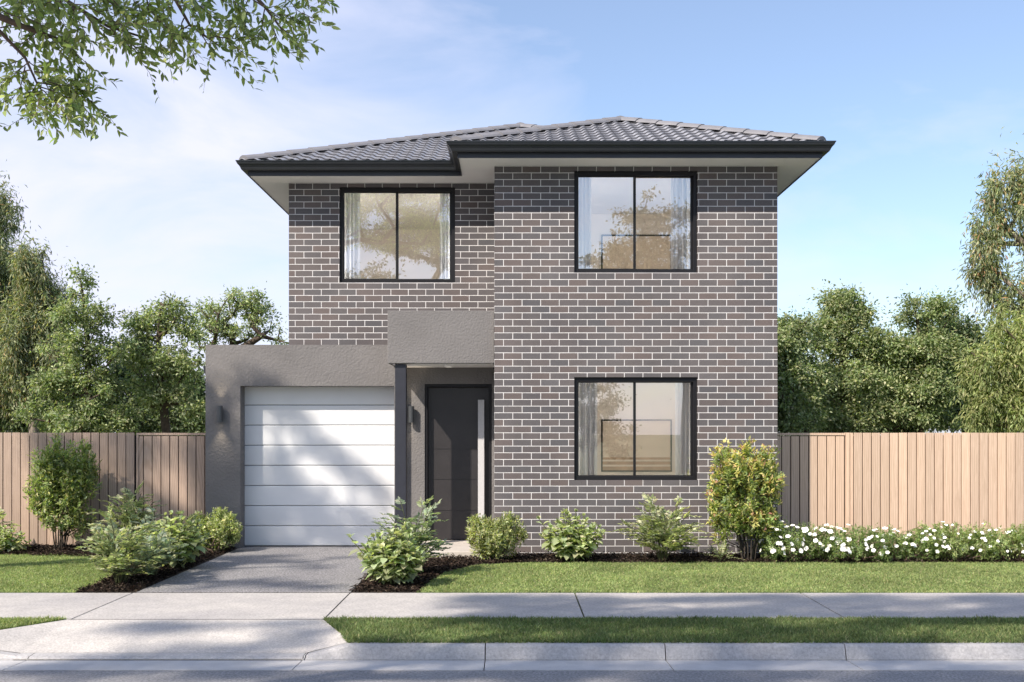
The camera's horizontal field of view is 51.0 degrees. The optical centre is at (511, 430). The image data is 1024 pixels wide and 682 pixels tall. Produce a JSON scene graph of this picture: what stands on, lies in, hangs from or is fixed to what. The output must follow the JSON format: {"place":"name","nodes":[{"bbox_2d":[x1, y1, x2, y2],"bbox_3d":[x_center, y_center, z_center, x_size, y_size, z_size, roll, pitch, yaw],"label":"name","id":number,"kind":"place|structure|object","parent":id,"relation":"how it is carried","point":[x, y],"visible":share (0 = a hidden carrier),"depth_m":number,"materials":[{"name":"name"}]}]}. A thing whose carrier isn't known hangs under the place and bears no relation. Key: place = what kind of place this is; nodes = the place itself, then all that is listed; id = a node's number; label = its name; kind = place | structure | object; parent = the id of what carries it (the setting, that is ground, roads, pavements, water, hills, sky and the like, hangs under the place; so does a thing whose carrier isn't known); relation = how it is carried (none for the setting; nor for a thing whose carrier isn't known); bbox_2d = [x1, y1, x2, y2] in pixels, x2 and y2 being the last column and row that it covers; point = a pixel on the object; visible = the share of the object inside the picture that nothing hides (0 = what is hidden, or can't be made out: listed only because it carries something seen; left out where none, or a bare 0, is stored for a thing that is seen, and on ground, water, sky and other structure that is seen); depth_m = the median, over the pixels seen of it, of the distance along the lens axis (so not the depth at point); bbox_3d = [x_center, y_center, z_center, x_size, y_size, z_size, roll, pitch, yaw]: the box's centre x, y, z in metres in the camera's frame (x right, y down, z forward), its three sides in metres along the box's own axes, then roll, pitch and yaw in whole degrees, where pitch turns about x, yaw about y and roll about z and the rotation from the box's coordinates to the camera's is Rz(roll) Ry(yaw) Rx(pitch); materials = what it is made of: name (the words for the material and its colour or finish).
{"place":"outdoors","nodes":[
{"label":"outdoors","id":0,"kind":"place"},
{"bbox_2d":[136,546,368,592],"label":"driveway","id":1,"kind":"structure","parent":0,"point":[291,569],"depth_m":12.12,"materials":[{"name":"grey concrete"}]},
{"bbox_2d":[27,435,880,658],"bbox_3d":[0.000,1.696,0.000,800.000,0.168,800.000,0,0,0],"label":"ground","id":2,"kind":"structure","parent":0,"point":[575,596],"depth_m":9.69,"materials":[{"name":"grey concrete"}]},
{"bbox_2d":[0,160,30,432],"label":"gum tree","id":3,"kind":"object","parent":2,"relation":"on","point":[7,208],"visible":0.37,"depth_m":26.88,"materials":[{"name":"green plant"}]},
{"bbox_2d":[0,374,62,432],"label":"broadleaf tree","id":4,"kind":"object","parent":2,"relation":"on","point":[19,429],"visible":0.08,"depth_m":26.53,"materials":[{"name":"green plant"}]},
{"bbox_2d":[0,225,75,434],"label":"gum tree","id":5,"kind":"object","parent":2,"relation":"on","point":[24,328],"visible":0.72,"depth_m":25.63,"materials":[{"name":"green plant"}]},
{"bbox_2d":[0,433,135,544],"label":"timber fence","id":6,"kind":"object","parent":2,"relation":"on","point":[115,452],"visible":0.49,"depth_m":14.85,"materials":[{"name":"brown wood"}]},
{"bbox_2d":[6,257,156,435],"bbox_3d":[-8.825,-0.915,22.052,2.323,5.251,2.352,0,0,39],"label":"broadleaf tree","id":7,"kind":"object","parent":2,"relation":"on","point":[77,409],"visible":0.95,"depth_m":21.84,"materials":[{"name":"green plant"}]},
{"bbox_2d":[93,347,176,435],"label":"broadleaf tree","id":8,"kind":"object","parent":2,"relation":"on","point":[118,368],"visible":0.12,"depth_m":27.57,"materials":[{"name":"green plant"}]},
{"bbox_2d":[107,291,213,435],"bbox_3d":[-7.491,-0.637,23.039,2.307,4.696,1.826,0,0,0],"label":"broadleaf tree","id":9,"kind":"object","parent":2,"relation":"on","point":[162,394],"visible":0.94,"depth_m":22.86,"materials":[{"name":"green plant"}]},
{"bbox_2d":[132,355,205,435],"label":"broadleaf tree","id":10,"kind":"object","parent":2,"relation":"on","point":[178,426],"visible":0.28,"depth_m":27.59,"materials":[{"name":"green plant"}]},
{"bbox_2d":[179,280,288,354],"bbox_3d":[-6.418,-0.960,25.857,3.499,5.334,1.859,0,0,0],"label":"broadleaf tree","id":11,"kind":"object","parent":2,"relation":"on","point":[254,306],"visible":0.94,"depth_m":25.85,"materials":[{"name":"green plant"}]},
{"bbox_2d":[203,116,835,554],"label":"brick house","id":12,"kind":"structure","parent":2,"relation":"on","point":[397,370],"depth_m":14.22,"materials":[{"name":"grey brick"}]},
{"bbox_2d":[136,433,205,540],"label":"side gate","id":13,"kind":"structure","parent":12,"relation":"attached to","point":[171,472],"depth_m":14.85,"materials":[{"name":"brown wood"}]},
{"bbox_2d":[245,387,393,545],"bbox_3d":[-2.620,0.470,14.905,2.260,2.260,0.050,0,0,0],"label":"garage door","id":14,"kind":"structure","parent":12,"relation":"in","point":[319,461],"depth_m":14.88,"materials":[{"name":"paint"}]},
{"bbox_2d":[345,193,359,278],"bbox_3d":[-2.243,-2.240,15.020,0.250,2.200,0.074,0,0,0],"label":"curtain","id":15,"kind":"object","parent":12,"relation":"hanging from","point":[352,235],"visible":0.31,"depth_m":15.02,"materials":[{"name":"white fabric"}]},
{"bbox_2d":[340,188,454,281],"bbox_3d":[-1.583,-2.704,14.900,1.591,1.314,0.090,0,0,0],"label":"window","id":16,"kind":"structure","parent":12,"relation":"in","point":[451,191],"depth_m":14.86,"materials":[{"name":"metal"}]},
{"bbox_2d":[440,194,449,278],"bbox_3d":[-0.904,-2.240,15.019,0.210,2.200,0.069,0,0,0],"label":"curtain","id":17,"kind":"object","parent":12,"relation":"hanging from","point":[444,236],"visible":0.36,"depth_m":15.02,"materials":[{"name":"white fabric"}]},
{"bbox_2d":[421,541,479,558],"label":"porch floor","id":18,"kind":"structure","parent":12,"relation":"attached to","point":[462,548],"depth_m":13.71,"materials":[{"name":"concrete"}]},
{"bbox_2d":[425,384,491,540],"bbox_3d":[-0.739,0.479,14.825,0.922,2.243,0.160,0,0,0],"label":"front door","id":19,"kind":"structure","parent":12,"relation":"in","point":[458,417],"depth_m":14.86,"materials":[{"name":"wood"}]},
{"bbox_2d":[578,177,590,268],"bbox_3d":[0.929,-2.240,14.069,0.220,2.200,0.071,0,0,0],"label":"curtain","id":20,"kind":"object","parent":12,"relation":"hanging from","point":[584,222],"visible":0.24,"depth_m":14.07,"materials":[{"name":"white fabric"}]},
{"bbox_2d":[578,383,596,474],"bbox_3d":[0.969,0.380,14.069,0.300,2.320,0.071,0,0,0],"label":"curtain","id":21,"kind":"object","parent":12,"relation":"hanging from","point":[587,428],"visible":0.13,"depth_m":14.06,"materials":[{"name":"white fabric"}]},
{"bbox_2d":[574,172,696,272],"bbox_3d":[1.599,-2.698,13.950,1.588,1.313,0.090,0,0,0],"label":"window","id":22,"kind":"structure","parent":12,"relation":"in","point":[692,175],"depth_m":13.91,"materials":[{"name":"metal"}]},
{"bbox_2d":[574,377,696,479],"bbox_3d":[1.599,-0.027,13.950,1.588,1.326,0.090,0,0,0],"label":"window","id":23,"kind":"structure","parent":12,"relation":"in","point":[692,380],"depth_m":13.91,"materials":[{"name":"metal"}]},
{"bbox_2d":[601,235,670,268],"bbox_3d":[1.927,-2.567,16.634,1.095,0.935,0.028,0,0,0],"label":"picture frame","id":24,"kind":"object","parent":12,"relation":"attached to","point":[653,251],"visible":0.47,"depth_m":16.64,"materials":[{"name":"metal"}]},
{"bbox_2d":[601,419,671,471],"bbox_3d":[1.927,0.230,16.634,1.095,0.810,0.028,0,0,0],"label":"picture frame","id":25,"kind":"object","parent":12,"relation":"attached to","point":[653,445],"visible":1,"depth_m":16.64,"materials":[{"name":"metal"}]},
{"bbox_2d":[671,178,689,268],"bbox_3d":[2.236,-2.240,14.069,0.310,2.200,0.074,0,0,0],"label":"curtain","id":26,"kind":"object","parent":12,"relation":"hanging from","point":[680,223],"visible":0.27,"depth_m":14.08,"materials":[{"name":"white fabric"}]},
{"bbox_2d":[675,383,689,474],"bbox_3d":[2.266,0.380,14.070,0.250,2.320,0.073,0,0,0],"label":"curtain","id":27,"kind":"object","parent":12,"relation":"hanging from","point":[682,428],"visible":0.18,"depth_m":14.07,"materials":[{"name":"white fabric"}]},
{"bbox_2d":[777,306,846,435],"bbox_3d":[5.601,-0.540,22.980,2.980,4.513,2.628,0,0,-35],"label":"broadleaf tree","id":28,"kind":"object","parent":2,"relation":"on","point":[798,392],"visible":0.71,"depth_m":22.57,"materials":[{"name":"green plant"}]},
{"bbox_2d":[796,360,900,435],"bbox_3d":[8.726,-0.325,27.987,4.907,4.080,2.878,0,0,0],"label":"broadleaf tree","id":29,"kind":"object","parent":2,"relation":"on","point":[882,430],"visible":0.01,"depth_m":27.53,"materials":[{"name":"green plant"}]},
{"bbox_2d":[799,279,906,435],"bbox_3d":[7.399,-0.848,24.006,2.684,5.125,2.176,0,0,0],"label":"broadleaf tree","id":30,"kind":"object","parent":2,"relation":"on","point":[845,314],"visible":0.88,"depth_m":23.68,"materials":[{"name":"green plant"}]},
{"bbox_2d":[865,284,976,435],"bbox_3d":[8.780,-0.813,23.988,3.147,5.043,2.293,0,0,0],"label":"broadleaf tree","id":31,"kind":"object","parent":2,"relation":"on","point":[917,408],"visible":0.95,"depth_m":23.68,"materials":[{"name":"green plant"}]},
{"bbox_2d":[931,307,1003,432],"bbox_3d":[10.344,-0.584,25.103,2.964,4.601,2.548,0,0,0],"label":"broadleaf tree","id":32,"kind":"object","parent":2,"relation":"on","point":[966,327],"visible":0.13,"depth_m":24.65,"materials":[{"name":"green plant"}]},
{"bbox_2d":[935,272,1023,432],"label":"willow tree","id":33,"kind":"object","parent":2,"relation":"on","point":[996,397],"visible":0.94,"depth_m":19.34,"materials":[{"name":"green plant"}]},
{"bbox_2d":[953,126,1023,343],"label":"gum tree","id":34,"kind":"object","parent":2,"relation":"on","point":[987,271],"visible":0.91,"depth_m":20.85,"materials":[{"name":"green plant"}]},
{"bbox_2d":[0,619,1004,660],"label":"verge","id":35,"kind":"structure","parent":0,"point":[388,634],"depth_m":8.71,"materials":[{"name":"green plant"}]},
{"bbox_2d":[0,614,65,628],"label":"grass","id":36,"kind":"structure","parent":35,"relation":"on","point":[7,622],"depth_m":8.96,"materials":[{"name":"green plant"}]},
{"bbox_2d":[323,614,1023,642],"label":"grass","id":37,"kind":"structure","parent":35,"relation":"on","point":[754,629],"depth_m":8.55,"materials":[{"name":"green plant"}]},
{"bbox_2d":[0,554,1023,593],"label":"lawn","id":38,"kind":"structure","parent":0,"point":[632,580],"depth_m":11.11,"materials":[{"name":"green plant"}]},
{"bbox_2d":[0,553,112,592],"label":"grass","id":39,"kind":"structure","parent":38,"relation":"on","point":[43,566],"depth_m":11.98,"materials":[{"name":"green plant"}]},
{"bbox_2d":[0,593,1023,619],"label":"footpath","id":40,"kind":"structure","parent":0,"point":[219,605],"depth_m":9.84,"materials":[{"name":"concrete"}]},
{"bbox_2d":[68,592,349,619],"bbox_3d":[-2.685,1.651,9.874,2.170,0.099,1.528,0,0,0],"label":"expansion joint","id":41,"kind":"object","parent":40,"relation":"on","point":[217,619],"visible":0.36,"depth_m":9.12,"materials":[{"name":"grey concrete"}]},
{"bbox_2d":[0,671,1023,681],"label":"road","id":42,"kind":"structure","parent":0,"point":[511,676],"depth_m":7.43,"materials":[{"name":"grey asphalt"}]},
{"bbox_2d":[0,0,340,144],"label":"street tree","id":43,"kind":"object","parent":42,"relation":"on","point":[69,44],"visible":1,"depth_m":5.95,"materials":[{"name":"green plant"}]},
{"bbox_2d":[0,0,1023,434],"label":"sky","id":44,"kind":"structure","parent":0,"point":[913,97],"materials":[{"name":"blue"}]},
{"bbox_2d":[12,544,1018,592],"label":"garden bed","id":45,"kind":"object","parent":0,"point":[208,559],"depth_m":12.92,"materials":[{"name":"soil"}]},
{"bbox_2d":[0,525,30,553],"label":"broadleaf shrub","id":46,"kind":"object","parent":45,"relation":"on","point":[7,543],"visible":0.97,"depth_m":13.96,"materials":[{"name":"green plant"}]},
{"bbox_2d":[0,543,102,556],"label":"mulch","id":47,"kind":"object","parent":45,"relation":"on","point":[37,550],"visible":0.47,"depth_m":13.98,"materials":[{"name":"brown soil"}]},
{"bbox_2d":[0,507,19,537],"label":"feathery shrub","id":48,"kind":"object","parent":47,"relation":"on","point":[2,511],"visible":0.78,"depth_m":14.22,"materials":[{"name":"green plant"}]},
{"bbox_2d":[22,427,102,548],"bbox_3d":[-5.996,0.783,14.359,1.106,1.678,0.791,0,0,0],"label":"tall shrub","id":49,"kind":"object","parent":45,"relation":"on","point":[65,480],"visible":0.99,"depth_m":14.22,"materials":[{"name":"green plant"}]},
{"bbox_2d":[73,503,171,585],"bbox_3d":[-4.032,1.168,11.155,0.977,0.869,1.072,0,0,-24],"label":"feathery shrub","id":50,"kind":"object","parent":45,"relation":"on","point":[121,553],"visible":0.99,"depth_m":11.07,"materials":[{"name":"green plant"}]},
{"bbox_2d":[88,481,166,538],"bbox_3d":[-4.922,1.120,13.899,1.110,0.966,0.906,0,0,0],"label":"feathery shrub","id":51,"kind":"object","parent":45,"relation":"on","point":[128,507],"visible":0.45,"depth_m":13.83,"materials":[{"name":"green plant"}]},
{"bbox_2d":[126,502,169,537],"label":"feathery shrub","id":52,"kind":"object","parent":45,"relation":"on","point":[150,509],"visible":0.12,"depth_m":12.99,"materials":[{"name":"green plant"}]},
{"bbox_2d":[75,546,236,592],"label":"mulch","id":53,"kind":"object","parent":45,"relation":"on","point":[143,581],"visible":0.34,"depth_m":11.36,"materials":[{"name":"brown soil"}]},
{"bbox_2d":[128,527,185,575],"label":"feathery shrub","id":54,"kind":"object","parent":45,"relation":"on","point":[162,534],"visible":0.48,"depth_m":11.70,"materials":[{"name":"green plant"}]},
{"bbox_2d":[143,510,211,568],"bbox_3d":[-3.925,1.258,12.484,0.807,0.691,0.685,0,0,0],"label":"broadleaf shrub","id":55,"kind":"object","parent":45,"relation":"on","point":[191,546],"visible":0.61,"depth_m":12.39,"materials":[{"name":"green plant"}]},
{"bbox_2d":[185,506,243,552],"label":"dense shrub","id":56,"kind":"object","parent":45,"relation":"on","point":[219,530],"visible":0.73,"depth_m":14.08,"materials":[{"name":"green plant"}]},
{"bbox_2d":[346,522,429,584],"bbox_3d":[-1.228,1.269,11.049,0.749,0.670,0.728,0,0,-40],"label":"broadleaf shrub","id":57,"kind":"object","parent":45,"relation":"on","point":[391,562],"visible":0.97,"depth_m":10.94,"materials":[{"name":"green plant"}]},
{"bbox_2d":[371,495,453,571],"bbox_3d":[-1.149,1.152,11.840,1.002,0.901,0.948,0,0,0],"label":"feathery shrub","id":58,"kind":"object","parent":45,"relation":"on","point":[421,536],"visible":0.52,"depth_m":11.78,"materials":[{"name":"green plant"}]},
{"bbox_2d":[349,554,521,592],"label":"mulch","id":59,"kind":"object","parent":45,"relation":"on","point":[459,560],"visible":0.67,"depth_m":11.94,"materials":[{"name":"brown soil"}]},
{"bbox_2d":[464,510,527,562],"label":"dense shrub","id":60,"kind":"object","parent":45,"relation":"on","point":[491,538],"visible":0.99,"depth_m":13.06,"materials":[{"name":"green plant"}]},
{"bbox_2d":[536,508,606,561],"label":"broadleaf shrub","id":61,"kind":"object","parent":45,"relation":"on","point":[568,541],"visible":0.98,"depth_m":13.03,"materials":[{"name":"green plant"}]},
{"bbox_2d":[607,492,708,561],"bbox_3d":[1.897,1.182,13.152,1.202,0.840,1.000,0,0,38],"label":"feathery shrub","id":62,"kind":"object","parent":45,"relation":"on","point":[663,534],"visible":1,"depth_m":13.07,"materials":[{"name":"green plant"}]},
{"bbox_2d":[702,540,745,560],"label":"seedling","id":63,"kind":"object","parent":45,"relation":"on","point":[721,552],"visible":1,"depth_m":13.07,"materials":[{"name":"green plant"}]},
{"bbox_2d":[702,435,788,561],"bbox_3d":[2.884,0.837,13.217,1.069,1.570,0.828,0,0,0],"label":"tall shrub","id":64,"kind":"object","parent":45,"relation":"on","point":[741,483],"visible":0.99,"depth_m":13.08,"materials":[{"name":"green plant"}]},
{"bbox_2d":[511,548,1023,562],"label":"mulch","id":65,"kind":"object","parent":45,"relation":"on","point":[645,557],"visible":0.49,"depth_m":13.17,"materials":[{"name":"brown soil"}]},
{"bbox_2d":[757,516,841,561],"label":"flowering shrub","id":66,"kind":"object","parent":45,"relation":"on","point":[787,544],"visible":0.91,"depth_m":13.09,"materials":[{"name":"green plant"}]},
{"bbox_2d":[844,433,849,546],"bbox_3d":[4.527,0.838,14.525,0.052,1.625,0.070,0,0,0],"label":"gate post","id":67,"kind":"object","parent":45,"relation":"on","point":[847,478],"visible":0.64,"depth_m":14.49,"materials":[{"name":"brown wood"}]},
{"bbox_2d":[777,433,844,546],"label":"side gate","id":68,"kind":"structure","parent":67,"relation":"attached to","point":[812,468],"depth_m":14.50,"materials":[{"name":"wood"}]},
{"bbox_2d":[813,523,896,562],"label":"flowering shrub","id":69,"kind":"object","parent":45,"relation":"on","point":[864,546],"visible":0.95,"depth_m":13.03,"materials":[{"name":"green plant"}]},
{"bbox_2d":[866,525,943,560],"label":"flowering shrub","id":70,"kind":"object","parent":45,"relation":"on","point":[905,544],"visible":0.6,"depth_m":13.19,"materials":[{"name":"green plant"}]},
{"bbox_2d":[850,433,1023,547],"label":"timber fence","id":71,"kind":"object","parent":45,"relation":"on","point":[904,481],"visible":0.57,"depth_m":14.50,"materials":[{"name":"brown wood"}]},
{"bbox_2d":[910,520,998,561],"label":"flowering shrub","id":72,"kind":"object","parent":45,"relation":"on","point":[963,542],"visible":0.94,"depth_m":13.13,"materials":[{"name":"green plant"}]},
{"bbox_2d":[970,522,1023,561],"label":"flowering shrub","id":73,"kind":"object","parent":45,"relation":"on","point":[1011,542],"visible":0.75,"depth_m":13.21,"materials":[{"name":"green plant"}]},
{"label":"road bedding","id":74,"kind":"structure","parent":0,"visible":0},
{"bbox_2d":[0,620,348,660],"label":"crossover","id":75,"kind":"object","parent":74,"relation":"on","point":[183,636],"visible":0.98,"depth_m":8.55,"materials":[{"name":"concrete"}]},
{"bbox_2d":[0,641,1023,660],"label":"kerb","id":76,"kind":"structure","parent":74,"relation":"on","point":[413,650],"depth_m":8.02,"materials":[{"name":"concrete"}]},
{"bbox_2d":[0,660,1023,670],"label":"road gutter","id":77,"kind":"object","parent":74,"relation":"on","point":[512,665],"visible":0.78,"depth_m":7.79,"materials":[{"name":"concrete"}]}
]}

